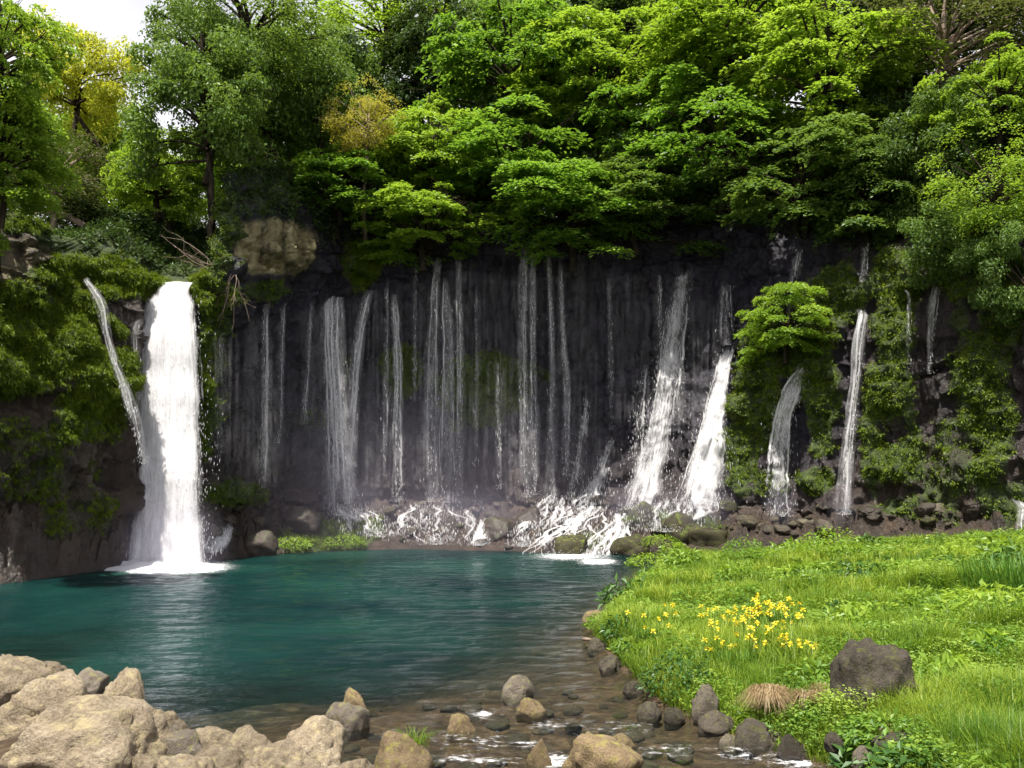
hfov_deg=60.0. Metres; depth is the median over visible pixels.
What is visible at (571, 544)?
rock
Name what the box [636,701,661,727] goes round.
rock
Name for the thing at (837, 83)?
maple tree
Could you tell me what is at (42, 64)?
maple tree
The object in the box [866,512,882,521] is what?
rock
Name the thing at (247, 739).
boulder
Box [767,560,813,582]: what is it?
weed clump
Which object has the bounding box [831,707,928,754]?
leafy plant
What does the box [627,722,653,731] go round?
rock
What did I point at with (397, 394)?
waterfall
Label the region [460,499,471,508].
rock
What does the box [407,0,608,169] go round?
maple tree
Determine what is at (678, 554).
weed clump
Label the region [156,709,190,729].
boulder
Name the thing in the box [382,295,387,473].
waterfall
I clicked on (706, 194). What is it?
broadleaf tree
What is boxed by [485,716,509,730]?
rock
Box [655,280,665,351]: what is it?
waterfall
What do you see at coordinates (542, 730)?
rock
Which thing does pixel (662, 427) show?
waterfall
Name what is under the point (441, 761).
rock
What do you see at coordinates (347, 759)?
rock
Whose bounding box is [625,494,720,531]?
cascade
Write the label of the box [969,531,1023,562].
weed clump
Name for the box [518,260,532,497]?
waterfall
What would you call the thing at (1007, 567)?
reed clump
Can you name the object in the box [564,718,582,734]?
rock
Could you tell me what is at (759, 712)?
weed clump
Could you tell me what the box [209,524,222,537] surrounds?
rock
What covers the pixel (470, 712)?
rock
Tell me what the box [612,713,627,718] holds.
rock
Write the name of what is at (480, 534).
cascade
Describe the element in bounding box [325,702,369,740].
rock
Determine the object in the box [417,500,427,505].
rock
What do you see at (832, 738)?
rock
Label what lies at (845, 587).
grass
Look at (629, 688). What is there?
rock
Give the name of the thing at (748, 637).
iris clump
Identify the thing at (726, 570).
weed clump
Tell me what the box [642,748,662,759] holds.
rock
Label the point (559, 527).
rock
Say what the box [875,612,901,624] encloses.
weed clump
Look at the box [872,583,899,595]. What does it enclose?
weed clump
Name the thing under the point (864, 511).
rock
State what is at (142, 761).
boulder
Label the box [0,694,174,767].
boulder
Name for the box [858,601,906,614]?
weed clump
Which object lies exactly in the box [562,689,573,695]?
rock
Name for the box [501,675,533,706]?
rock
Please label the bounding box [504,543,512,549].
rock
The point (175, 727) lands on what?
boulder
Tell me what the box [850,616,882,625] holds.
weed clump
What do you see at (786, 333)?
maple tree
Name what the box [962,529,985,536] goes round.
weed clump
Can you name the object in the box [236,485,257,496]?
leafy plant
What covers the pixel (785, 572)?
weed clump
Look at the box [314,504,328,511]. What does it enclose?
rock
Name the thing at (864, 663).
boulder
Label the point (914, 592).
weed clump
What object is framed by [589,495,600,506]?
rock
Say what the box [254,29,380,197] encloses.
broadleaf tree
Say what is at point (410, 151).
maple tree
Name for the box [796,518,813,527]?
rock
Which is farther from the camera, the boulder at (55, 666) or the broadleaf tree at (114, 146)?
the broadleaf tree at (114, 146)
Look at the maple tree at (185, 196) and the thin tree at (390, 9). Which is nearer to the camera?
the maple tree at (185, 196)
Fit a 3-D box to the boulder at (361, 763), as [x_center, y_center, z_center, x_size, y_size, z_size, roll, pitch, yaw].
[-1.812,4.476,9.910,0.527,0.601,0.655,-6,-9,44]
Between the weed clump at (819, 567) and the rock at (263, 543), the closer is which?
the weed clump at (819, 567)
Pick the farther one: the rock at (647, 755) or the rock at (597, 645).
the rock at (597, 645)
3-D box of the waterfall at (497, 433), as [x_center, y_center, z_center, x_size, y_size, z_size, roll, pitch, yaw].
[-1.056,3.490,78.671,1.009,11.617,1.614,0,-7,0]
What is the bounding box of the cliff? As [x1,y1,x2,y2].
[0,70,1023,583]
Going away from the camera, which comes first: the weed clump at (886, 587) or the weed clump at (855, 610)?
the weed clump at (855, 610)
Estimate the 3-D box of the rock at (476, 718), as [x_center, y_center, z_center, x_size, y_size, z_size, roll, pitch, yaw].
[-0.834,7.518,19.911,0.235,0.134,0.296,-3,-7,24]
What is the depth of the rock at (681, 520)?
65.61 m
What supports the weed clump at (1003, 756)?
on the ground at (5, 746)
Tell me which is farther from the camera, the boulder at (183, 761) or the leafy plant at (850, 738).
the leafy plant at (850, 738)
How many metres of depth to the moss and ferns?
57.60 m
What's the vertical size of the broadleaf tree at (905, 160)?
10.041 m
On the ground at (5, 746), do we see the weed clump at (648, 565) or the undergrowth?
the weed clump at (648, 565)
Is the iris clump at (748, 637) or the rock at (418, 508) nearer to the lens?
the iris clump at (748, 637)
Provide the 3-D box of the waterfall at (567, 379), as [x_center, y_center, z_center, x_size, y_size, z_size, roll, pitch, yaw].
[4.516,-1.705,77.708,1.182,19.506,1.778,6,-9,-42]
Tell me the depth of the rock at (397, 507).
75.87 m
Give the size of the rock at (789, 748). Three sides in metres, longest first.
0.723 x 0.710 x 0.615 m
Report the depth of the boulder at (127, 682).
11.61 m
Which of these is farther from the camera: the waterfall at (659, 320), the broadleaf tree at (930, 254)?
the waterfall at (659, 320)
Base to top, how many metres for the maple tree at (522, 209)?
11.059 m
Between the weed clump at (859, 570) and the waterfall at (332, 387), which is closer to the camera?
the weed clump at (859, 570)
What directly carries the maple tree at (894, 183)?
on the cliff
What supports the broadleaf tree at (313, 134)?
on the cliff
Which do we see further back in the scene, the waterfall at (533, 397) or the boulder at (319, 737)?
the waterfall at (533, 397)
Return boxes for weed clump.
[595,573,648,609]
[597,609,646,639]
[609,636,638,653]
[631,639,659,655]
[635,564,654,575]
[651,561,673,577]
[656,542,692,558]
[661,547,710,567]
[706,570,733,583]
[712,557,750,580]
[725,560,758,571]
[733,703,777,723]
[744,549,775,557]
[747,697,796,719]
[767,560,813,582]
[768,535,804,551]
[775,566,801,575]
[780,569,831,580]
[786,558,840,575]
[796,562,829,570]
[820,596,875,623]
[822,598,840,612]
[826,556,853,566]
[827,737,903,767]
[830,541,867,553]
[833,560,891,579]
[834,594,873,617]
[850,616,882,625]
[851,532,882,546]
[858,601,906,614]
[858,617,899,640]
[869,554,895,562]
[870,735,954,767]
[871,737,965,767]
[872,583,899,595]
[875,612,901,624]
[883,557,935,570]
[890,584,936,606]
[901,548,926,554]
[903,612,947,632]
[913,645,981,680]
[920,604,971,626]
[929,552,967,567]
[934,554,971,565]
[935,537,977,557]
[945,748,1009,767]
[946,538,986,544]
[957,628,1020,656]
[959,736,1018,767]
[961,529,995,539]
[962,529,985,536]
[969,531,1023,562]
[976,535,1023,564]
[991,751,1023,767]
[1012,524,1023,536]
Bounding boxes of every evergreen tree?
[373,0,484,121]
[579,0,693,69]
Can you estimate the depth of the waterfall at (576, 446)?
78.07 m
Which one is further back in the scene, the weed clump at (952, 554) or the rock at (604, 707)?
the weed clump at (952, 554)
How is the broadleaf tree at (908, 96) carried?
on the cliff
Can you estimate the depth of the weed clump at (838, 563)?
41.29 m
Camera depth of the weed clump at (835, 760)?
15.22 m
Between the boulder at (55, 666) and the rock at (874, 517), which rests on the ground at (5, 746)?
the boulder at (55, 666)
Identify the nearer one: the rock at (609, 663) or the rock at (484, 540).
the rock at (609, 663)
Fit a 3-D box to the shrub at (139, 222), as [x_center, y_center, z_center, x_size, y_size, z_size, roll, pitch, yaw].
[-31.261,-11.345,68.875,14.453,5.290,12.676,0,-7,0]
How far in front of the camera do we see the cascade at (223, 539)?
60.51 m
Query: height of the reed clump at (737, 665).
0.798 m
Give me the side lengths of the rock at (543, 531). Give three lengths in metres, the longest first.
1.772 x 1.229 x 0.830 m
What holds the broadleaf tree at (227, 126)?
on the cliff
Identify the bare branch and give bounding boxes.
[162,231,225,273]
[212,274,252,327]
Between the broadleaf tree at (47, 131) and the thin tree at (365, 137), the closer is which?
the thin tree at (365, 137)
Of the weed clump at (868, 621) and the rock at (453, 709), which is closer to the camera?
the rock at (453, 709)
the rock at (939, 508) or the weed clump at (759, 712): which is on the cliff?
the rock at (939, 508)
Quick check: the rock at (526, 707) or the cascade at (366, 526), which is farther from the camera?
the cascade at (366, 526)
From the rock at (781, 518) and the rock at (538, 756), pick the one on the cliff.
the rock at (781, 518)
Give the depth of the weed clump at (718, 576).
38.65 m
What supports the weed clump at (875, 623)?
on the ground at (5, 746)
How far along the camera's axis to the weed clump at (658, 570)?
40.73 m
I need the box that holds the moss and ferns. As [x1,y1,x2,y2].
[0,173,1023,551]
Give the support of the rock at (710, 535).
on the ground at (5, 746)
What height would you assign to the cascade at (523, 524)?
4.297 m
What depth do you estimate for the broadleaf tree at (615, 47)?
96.65 m
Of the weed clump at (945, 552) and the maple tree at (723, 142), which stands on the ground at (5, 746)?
the weed clump at (945, 552)
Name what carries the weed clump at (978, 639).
on the ground at (5, 746)
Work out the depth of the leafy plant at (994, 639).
20.57 m
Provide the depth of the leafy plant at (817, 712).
17.20 m
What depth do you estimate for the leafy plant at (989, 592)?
25.39 m
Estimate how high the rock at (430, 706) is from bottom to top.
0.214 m
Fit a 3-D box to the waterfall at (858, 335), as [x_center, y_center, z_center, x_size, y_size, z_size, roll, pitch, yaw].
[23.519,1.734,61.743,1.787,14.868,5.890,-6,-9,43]
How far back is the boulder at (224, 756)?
9.49 m
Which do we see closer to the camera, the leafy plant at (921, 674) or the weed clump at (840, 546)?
the leafy plant at (921, 674)
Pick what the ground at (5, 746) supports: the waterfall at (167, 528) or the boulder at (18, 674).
the boulder at (18, 674)
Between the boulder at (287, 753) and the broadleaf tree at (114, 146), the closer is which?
the boulder at (287, 753)
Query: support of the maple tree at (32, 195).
on the cliff
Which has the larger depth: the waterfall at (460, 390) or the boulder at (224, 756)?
the waterfall at (460, 390)
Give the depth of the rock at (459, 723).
18.24 m
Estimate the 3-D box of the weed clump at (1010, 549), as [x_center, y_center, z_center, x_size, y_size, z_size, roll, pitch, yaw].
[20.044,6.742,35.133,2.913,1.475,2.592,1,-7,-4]
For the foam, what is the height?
0.650 m
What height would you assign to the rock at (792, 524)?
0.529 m
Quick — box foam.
[105,559,222,570]
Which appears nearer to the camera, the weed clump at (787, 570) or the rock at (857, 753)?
the rock at (857, 753)
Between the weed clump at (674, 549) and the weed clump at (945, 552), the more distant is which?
the weed clump at (674, 549)
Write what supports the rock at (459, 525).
on the cliff
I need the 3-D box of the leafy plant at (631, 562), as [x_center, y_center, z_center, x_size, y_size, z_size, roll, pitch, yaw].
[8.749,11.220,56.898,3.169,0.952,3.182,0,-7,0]
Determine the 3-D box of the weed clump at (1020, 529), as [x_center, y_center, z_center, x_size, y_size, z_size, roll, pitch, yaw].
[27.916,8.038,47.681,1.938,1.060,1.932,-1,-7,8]
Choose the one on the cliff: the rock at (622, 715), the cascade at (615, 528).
the cascade at (615, 528)
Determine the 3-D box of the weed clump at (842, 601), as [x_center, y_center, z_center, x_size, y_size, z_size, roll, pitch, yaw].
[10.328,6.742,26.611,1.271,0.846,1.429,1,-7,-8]
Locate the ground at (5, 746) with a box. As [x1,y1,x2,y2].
[0,539,1006,767]
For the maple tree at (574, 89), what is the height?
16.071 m
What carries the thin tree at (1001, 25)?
on the cliff
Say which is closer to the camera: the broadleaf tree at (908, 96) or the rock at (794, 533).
the rock at (794, 533)
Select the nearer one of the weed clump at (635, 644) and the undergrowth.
the weed clump at (635, 644)
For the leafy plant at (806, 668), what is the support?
on the ground at (5, 746)
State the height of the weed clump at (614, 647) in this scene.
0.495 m
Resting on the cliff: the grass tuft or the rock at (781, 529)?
the rock at (781, 529)
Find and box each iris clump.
[625,610,670,642]
[662,602,684,625]
[698,604,759,630]
[702,632,757,667]
[708,605,803,652]
[746,593,805,626]
[747,620,815,664]
[750,599,785,625]
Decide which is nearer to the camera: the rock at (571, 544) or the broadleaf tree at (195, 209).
the rock at (571, 544)
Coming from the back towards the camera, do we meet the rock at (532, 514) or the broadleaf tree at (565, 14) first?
the broadleaf tree at (565, 14)
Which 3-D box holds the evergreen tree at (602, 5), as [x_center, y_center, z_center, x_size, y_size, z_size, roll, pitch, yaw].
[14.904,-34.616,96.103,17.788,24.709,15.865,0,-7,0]
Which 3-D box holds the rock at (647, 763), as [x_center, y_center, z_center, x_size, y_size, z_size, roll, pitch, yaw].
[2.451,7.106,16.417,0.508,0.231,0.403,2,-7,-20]
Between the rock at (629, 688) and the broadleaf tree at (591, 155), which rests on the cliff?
the broadleaf tree at (591, 155)
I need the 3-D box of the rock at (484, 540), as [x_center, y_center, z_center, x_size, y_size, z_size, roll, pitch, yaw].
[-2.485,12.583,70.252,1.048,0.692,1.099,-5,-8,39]
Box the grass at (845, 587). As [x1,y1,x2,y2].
[585,525,1023,767]
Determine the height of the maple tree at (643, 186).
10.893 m
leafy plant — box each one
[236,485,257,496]
[278,536,313,548]
[324,533,366,546]
[621,515,651,522]
[624,552,663,566]
[635,644,717,701]
[639,534,681,546]
[720,534,765,560]
[768,657,829,689]
[782,699,833,727]
[792,525,870,560]
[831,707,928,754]
[915,666,960,684]
[924,579,1023,615]
[968,631,1017,660]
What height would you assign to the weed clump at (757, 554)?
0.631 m
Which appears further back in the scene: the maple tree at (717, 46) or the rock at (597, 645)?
the maple tree at (717, 46)
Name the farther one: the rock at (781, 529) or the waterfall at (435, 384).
the waterfall at (435, 384)
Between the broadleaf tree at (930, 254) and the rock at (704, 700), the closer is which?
the rock at (704, 700)
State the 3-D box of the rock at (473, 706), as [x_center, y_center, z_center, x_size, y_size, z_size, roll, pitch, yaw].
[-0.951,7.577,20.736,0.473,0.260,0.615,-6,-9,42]
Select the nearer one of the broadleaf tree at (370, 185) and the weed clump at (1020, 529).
the weed clump at (1020, 529)
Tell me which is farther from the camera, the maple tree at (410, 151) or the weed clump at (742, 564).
the maple tree at (410, 151)
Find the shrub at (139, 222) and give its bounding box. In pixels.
[34,193,197,250]
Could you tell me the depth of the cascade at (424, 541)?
73.13 m
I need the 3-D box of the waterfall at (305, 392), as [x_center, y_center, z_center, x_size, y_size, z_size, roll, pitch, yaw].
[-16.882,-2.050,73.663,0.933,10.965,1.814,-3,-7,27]
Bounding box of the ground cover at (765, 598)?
[594,527,1023,767]
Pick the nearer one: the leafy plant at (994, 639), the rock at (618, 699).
the leafy plant at (994, 639)
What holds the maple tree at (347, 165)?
on the cliff
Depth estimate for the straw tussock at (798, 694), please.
17.64 m
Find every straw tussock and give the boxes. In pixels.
[730,683,807,714]
[787,688,822,708]
[803,682,829,696]
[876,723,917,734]
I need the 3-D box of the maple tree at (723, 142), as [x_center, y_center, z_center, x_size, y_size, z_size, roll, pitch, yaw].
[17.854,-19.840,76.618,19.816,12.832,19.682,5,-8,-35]
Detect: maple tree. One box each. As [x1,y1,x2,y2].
[0,0,87,261]
[0,71,84,272]
[97,118,220,251]
[281,138,423,239]
[342,180,504,272]
[368,87,502,230]
[404,92,607,229]
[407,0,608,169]
[475,146,661,272]
[493,2,724,157]
[551,147,732,256]
[555,52,749,176]
[600,60,821,224]
[608,0,859,174]
[686,109,889,237]
[713,0,952,194]
[732,281,844,368]
[776,119,951,252]
[905,15,1023,223]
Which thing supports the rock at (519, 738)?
on the ground at (5, 746)
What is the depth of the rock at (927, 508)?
56.92 m
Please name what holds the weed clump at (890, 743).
on the ground at (5, 746)
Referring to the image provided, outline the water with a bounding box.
[0,549,819,767]
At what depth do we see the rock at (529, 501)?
77.47 m
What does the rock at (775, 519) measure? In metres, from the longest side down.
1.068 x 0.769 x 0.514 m
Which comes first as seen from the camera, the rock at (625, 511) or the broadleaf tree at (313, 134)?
the rock at (625, 511)
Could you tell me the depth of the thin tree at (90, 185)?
63.28 m
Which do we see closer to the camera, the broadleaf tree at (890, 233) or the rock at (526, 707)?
the rock at (526, 707)
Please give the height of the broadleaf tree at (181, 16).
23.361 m
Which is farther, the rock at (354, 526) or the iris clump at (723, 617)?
the rock at (354, 526)
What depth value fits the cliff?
71.06 m
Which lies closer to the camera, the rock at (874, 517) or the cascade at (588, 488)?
the rock at (874, 517)
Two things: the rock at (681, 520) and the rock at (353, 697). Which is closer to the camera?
the rock at (353, 697)
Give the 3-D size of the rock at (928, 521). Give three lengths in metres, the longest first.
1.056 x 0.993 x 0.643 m
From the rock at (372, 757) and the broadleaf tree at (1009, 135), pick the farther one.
the broadleaf tree at (1009, 135)
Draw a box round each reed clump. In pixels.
[716,648,761,673]
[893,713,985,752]
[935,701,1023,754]
[945,549,1023,595]
[957,671,1023,717]
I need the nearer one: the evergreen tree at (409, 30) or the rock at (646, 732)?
the rock at (646, 732)
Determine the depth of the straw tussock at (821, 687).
18.60 m
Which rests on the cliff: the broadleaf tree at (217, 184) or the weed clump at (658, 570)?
the broadleaf tree at (217, 184)
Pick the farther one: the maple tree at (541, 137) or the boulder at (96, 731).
the maple tree at (541, 137)
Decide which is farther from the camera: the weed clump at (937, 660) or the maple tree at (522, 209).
the maple tree at (522, 209)
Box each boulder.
[0,654,52,705]
[0,669,87,740]
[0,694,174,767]
[44,661,66,673]
[77,667,109,694]
[103,666,144,699]
[129,754,159,767]
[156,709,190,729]
[157,754,216,767]
[164,728,205,756]
[169,724,183,731]
[194,744,248,767]
[195,726,232,748]
[225,724,271,758]
[244,739,320,767]
[286,715,344,767]
[334,758,374,767]
[829,637,919,713]
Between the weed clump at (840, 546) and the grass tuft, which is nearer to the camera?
the grass tuft
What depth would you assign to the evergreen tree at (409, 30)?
94.19 m
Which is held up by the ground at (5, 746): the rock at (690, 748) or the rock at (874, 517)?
the rock at (690, 748)
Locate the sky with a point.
(112, 19)
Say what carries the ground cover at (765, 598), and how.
on the ground at (5, 746)
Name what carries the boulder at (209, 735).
on the ground at (5, 746)
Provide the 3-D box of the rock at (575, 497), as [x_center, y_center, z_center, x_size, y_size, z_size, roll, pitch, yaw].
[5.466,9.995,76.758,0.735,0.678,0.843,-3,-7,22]
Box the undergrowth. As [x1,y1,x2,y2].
[13,78,1023,275]
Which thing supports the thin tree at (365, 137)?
on the cliff
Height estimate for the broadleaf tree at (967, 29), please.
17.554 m
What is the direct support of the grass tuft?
on the rock at (399, 750)
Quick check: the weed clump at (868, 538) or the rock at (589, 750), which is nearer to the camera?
the rock at (589, 750)
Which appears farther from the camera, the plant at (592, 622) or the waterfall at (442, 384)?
the waterfall at (442, 384)
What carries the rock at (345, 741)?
on the ground at (5, 746)
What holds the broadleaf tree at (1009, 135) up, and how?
on the cliff
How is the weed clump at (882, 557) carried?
on the ground at (5, 746)
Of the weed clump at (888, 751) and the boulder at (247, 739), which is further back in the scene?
the weed clump at (888, 751)
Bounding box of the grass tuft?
[392,724,438,748]
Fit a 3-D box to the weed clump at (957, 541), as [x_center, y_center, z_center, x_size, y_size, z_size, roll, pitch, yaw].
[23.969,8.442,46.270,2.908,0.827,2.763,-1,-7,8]
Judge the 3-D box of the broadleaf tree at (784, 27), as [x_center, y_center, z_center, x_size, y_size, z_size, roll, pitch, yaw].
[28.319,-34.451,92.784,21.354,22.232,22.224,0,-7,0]
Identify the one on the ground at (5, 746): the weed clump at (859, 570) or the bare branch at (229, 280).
the weed clump at (859, 570)
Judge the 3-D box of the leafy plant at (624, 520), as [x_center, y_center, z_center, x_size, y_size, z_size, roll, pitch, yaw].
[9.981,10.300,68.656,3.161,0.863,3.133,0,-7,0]
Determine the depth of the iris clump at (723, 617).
25.42 m
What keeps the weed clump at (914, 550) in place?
on the ground at (5, 746)
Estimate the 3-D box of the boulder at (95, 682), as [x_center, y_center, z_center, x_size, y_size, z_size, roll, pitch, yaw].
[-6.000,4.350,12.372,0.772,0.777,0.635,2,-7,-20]
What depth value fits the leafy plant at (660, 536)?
64.66 m
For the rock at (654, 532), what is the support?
on the cliff
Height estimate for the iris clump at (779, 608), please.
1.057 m
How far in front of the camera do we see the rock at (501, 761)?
16.45 m
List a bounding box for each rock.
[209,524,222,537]
[223,514,235,524]
[232,504,244,513]
[243,530,278,556]
[253,517,265,525]
[283,506,321,536]
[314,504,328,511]
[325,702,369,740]
[342,739,349,749]
[343,744,360,752]
[343,757,356,761]
[344,687,366,708]
[346,524,357,530]
[366,753,376,764]
[373,730,434,767]
[383,506,395,514]
[390,504,401,513]
[404,528,417,535]
[414,505,422,511]
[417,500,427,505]
[421,511,434,518]
[423,703,438,710]
[430,753,445,767]
[432,529,442,535]
[440,703,457,712]
[447,713,475,742]
[456,523,463,528]
[459,702,481,712]
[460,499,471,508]
[461,763,479,767]
[465,709,476,715]
[468,506,479,513]
[469,500,479,507]
[470,715,479,721]
[474,538,487,545]
[482,516,519,541]
[485,512,494,517]
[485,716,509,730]
[486,757,506,767]
[492,502,499,508]
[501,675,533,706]
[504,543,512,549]
[505,733,528,744]
[513,505,545,531]
[515,697,546,723]
[520,748,529,752]
[524,498,536,505]
[527,738,553,767]
[531,726,552,734]
[539,527,555,537]
[544,708,553,717]
[548,504,558,512]
[553,534,589,553]
[558,524,570,532]
[561,731,643,767]
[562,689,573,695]
[563,705,583,715]
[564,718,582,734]
[568,694,577,699]
[571,496,579,502]
[581,610,601,631]
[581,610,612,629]
[587,637,607,656]
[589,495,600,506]
[598,654,620,677]
[599,704,607,709]
[599,725,614,734]
[602,501,610,507]
[609,534,650,567]
[611,696,624,701]
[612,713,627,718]
[612,733,636,751]
[622,507,629,515]
[622,681,643,699]
[622,731,644,742]
[626,501,661,530]
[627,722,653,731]
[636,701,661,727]
[639,729,654,737]
[641,760,657,767]
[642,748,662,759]
[649,527,657,533]
[661,512,695,544]
[663,707,685,730]
[666,748,692,764]
[667,740,694,753]
[688,525,726,546]
[691,683,718,725]
[697,710,734,737]
[718,500,737,512]
[719,733,736,757]
[734,717,782,758]
[741,515,758,529]
[762,525,773,534]
[770,517,780,522]
[773,524,791,533]
[776,734,809,764]
[778,512,788,519]
[788,520,797,527]
[789,530,798,536]
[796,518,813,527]
[813,519,833,535]
[824,732,843,753]
[851,745,872,767]
[857,506,880,516]
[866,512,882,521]
[871,731,907,753]
[888,514,896,518]
[913,502,935,516]
[919,517,935,526]
[932,503,945,514]
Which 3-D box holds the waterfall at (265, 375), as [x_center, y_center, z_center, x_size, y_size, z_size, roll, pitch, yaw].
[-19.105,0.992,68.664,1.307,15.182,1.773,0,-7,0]
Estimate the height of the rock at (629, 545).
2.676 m
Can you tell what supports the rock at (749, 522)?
on the cliff
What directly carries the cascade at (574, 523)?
on the cliff
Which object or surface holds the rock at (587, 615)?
on the ground at (5, 746)
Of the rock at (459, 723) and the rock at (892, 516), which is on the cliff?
the rock at (892, 516)
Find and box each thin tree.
[0,124,122,232]
[155,0,352,165]
[299,0,450,80]
[320,72,405,240]
[847,0,1023,111]
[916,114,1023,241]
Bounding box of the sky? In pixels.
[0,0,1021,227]
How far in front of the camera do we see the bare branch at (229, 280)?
63.79 m
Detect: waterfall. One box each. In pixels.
[90,284,149,463]
[126,282,221,561]
[258,310,268,489]
[277,322,283,442]
[301,323,311,418]
[317,297,362,515]
[340,297,368,502]
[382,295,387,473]
[391,303,405,501]
[423,272,438,501]
[437,289,455,501]
[455,273,462,502]
[496,376,501,488]
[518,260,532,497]
[530,258,539,494]
[547,269,555,502]
[558,272,573,475]
[564,398,589,500]
[579,440,613,513]
[615,276,691,509]
[626,372,651,459]
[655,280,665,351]
[671,352,732,509]
[764,372,816,516]
[833,309,864,515]
[926,287,941,373]
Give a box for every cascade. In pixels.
[200,526,234,553]
[327,502,418,537]
[364,501,494,544]
[469,520,489,547]
[502,495,571,546]
[523,507,621,554]
[550,469,613,521]
[586,513,639,554]
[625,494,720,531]
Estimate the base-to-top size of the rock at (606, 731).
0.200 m
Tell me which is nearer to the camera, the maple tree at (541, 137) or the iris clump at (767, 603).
the iris clump at (767, 603)
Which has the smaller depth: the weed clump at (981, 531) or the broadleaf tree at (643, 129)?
the weed clump at (981, 531)
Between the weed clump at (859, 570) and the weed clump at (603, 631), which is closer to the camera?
the weed clump at (603, 631)
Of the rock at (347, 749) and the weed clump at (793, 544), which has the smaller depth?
the rock at (347, 749)
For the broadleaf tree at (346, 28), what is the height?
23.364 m
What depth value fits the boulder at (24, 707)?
10.56 m
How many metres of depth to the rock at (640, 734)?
18.29 m
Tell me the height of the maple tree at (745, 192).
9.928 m
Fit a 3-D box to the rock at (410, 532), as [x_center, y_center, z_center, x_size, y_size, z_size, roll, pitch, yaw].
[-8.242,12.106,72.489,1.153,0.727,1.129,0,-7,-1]
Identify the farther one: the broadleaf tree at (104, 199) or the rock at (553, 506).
the broadleaf tree at (104, 199)
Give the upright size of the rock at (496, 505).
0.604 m
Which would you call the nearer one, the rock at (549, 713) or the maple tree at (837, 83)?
the rock at (549, 713)
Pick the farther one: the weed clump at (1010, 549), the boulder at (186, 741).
the weed clump at (1010, 549)
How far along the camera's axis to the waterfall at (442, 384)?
78.33 m
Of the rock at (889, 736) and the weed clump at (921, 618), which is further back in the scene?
the weed clump at (921, 618)
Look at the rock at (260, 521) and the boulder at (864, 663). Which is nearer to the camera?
the boulder at (864, 663)
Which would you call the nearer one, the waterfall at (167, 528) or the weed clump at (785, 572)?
the weed clump at (785, 572)
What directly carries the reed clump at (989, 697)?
on the ground at (5, 746)
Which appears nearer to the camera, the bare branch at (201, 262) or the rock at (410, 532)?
the bare branch at (201, 262)
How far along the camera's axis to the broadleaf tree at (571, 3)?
97.48 m
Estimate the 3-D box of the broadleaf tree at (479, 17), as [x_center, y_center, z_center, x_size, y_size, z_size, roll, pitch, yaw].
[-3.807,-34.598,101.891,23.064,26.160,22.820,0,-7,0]
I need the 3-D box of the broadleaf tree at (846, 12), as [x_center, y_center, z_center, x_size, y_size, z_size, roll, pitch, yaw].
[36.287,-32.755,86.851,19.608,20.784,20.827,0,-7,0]
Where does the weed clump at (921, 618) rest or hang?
on the ground at (5, 746)
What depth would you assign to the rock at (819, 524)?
59.63 m
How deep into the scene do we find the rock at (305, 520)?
69.01 m
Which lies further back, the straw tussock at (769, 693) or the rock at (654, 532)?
the rock at (654, 532)
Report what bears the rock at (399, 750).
on the ground at (5, 746)
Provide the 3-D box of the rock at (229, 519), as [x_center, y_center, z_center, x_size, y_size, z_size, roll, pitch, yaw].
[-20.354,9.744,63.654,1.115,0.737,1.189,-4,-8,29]
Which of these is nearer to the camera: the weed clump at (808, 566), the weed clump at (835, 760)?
the weed clump at (835, 760)
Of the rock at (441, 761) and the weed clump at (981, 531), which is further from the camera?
the weed clump at (981, 531)
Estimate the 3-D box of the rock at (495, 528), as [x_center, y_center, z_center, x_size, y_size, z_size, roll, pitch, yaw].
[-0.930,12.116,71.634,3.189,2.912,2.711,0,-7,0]
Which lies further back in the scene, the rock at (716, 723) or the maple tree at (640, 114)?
the maple tree at (640, 114)
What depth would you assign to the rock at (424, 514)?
74.85 m
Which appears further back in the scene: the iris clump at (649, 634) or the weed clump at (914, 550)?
the weed clump at (914, 550)
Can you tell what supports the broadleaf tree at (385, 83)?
on the cliff
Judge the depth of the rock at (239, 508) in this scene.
65.52 m
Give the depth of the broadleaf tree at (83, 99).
77.19 m
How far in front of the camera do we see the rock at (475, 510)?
75.94 m
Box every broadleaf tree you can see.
[0,98,69,224]
[11,3,147,202]
[35,83,168,215]
[59,130,182,223]
[115,23,279,258]
[136,154,221,220]
[137,0,282,236]
[166,109,310,203]
[211,10,382,170]
[212,47,347,174]
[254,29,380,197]
[286,25,449,185]
[318,122,455,217]
[388,0,558,106]
[419,91,539,209]
[464,0,630,113]
[507,92,634,176]
[534,0,678,81]
[599,0,757,94]
[599,120,733,201]
[682,147,763,217]
[698,0,858,103]
[729,103,903,177]
[786,55,976,185]
[794,0,934,101]
[848,173,962,250]
[871,74,1015,213]
[883,0,1023,99]
[897,183,1023,292]
[956,91,1023,204]
[967,217,1023,325]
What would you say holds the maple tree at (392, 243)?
on the cliff
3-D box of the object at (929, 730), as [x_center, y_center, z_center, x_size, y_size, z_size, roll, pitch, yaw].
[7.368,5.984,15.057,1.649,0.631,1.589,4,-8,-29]
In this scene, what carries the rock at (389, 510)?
on the cliff
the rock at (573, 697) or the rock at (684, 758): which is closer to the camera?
the rock at (684, 758)
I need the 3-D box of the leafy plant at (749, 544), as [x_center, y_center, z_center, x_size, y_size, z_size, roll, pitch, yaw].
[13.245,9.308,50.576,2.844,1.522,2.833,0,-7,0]
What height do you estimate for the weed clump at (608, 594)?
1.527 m
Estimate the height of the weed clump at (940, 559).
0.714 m
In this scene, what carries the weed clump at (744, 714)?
on the ground at (5, 746)

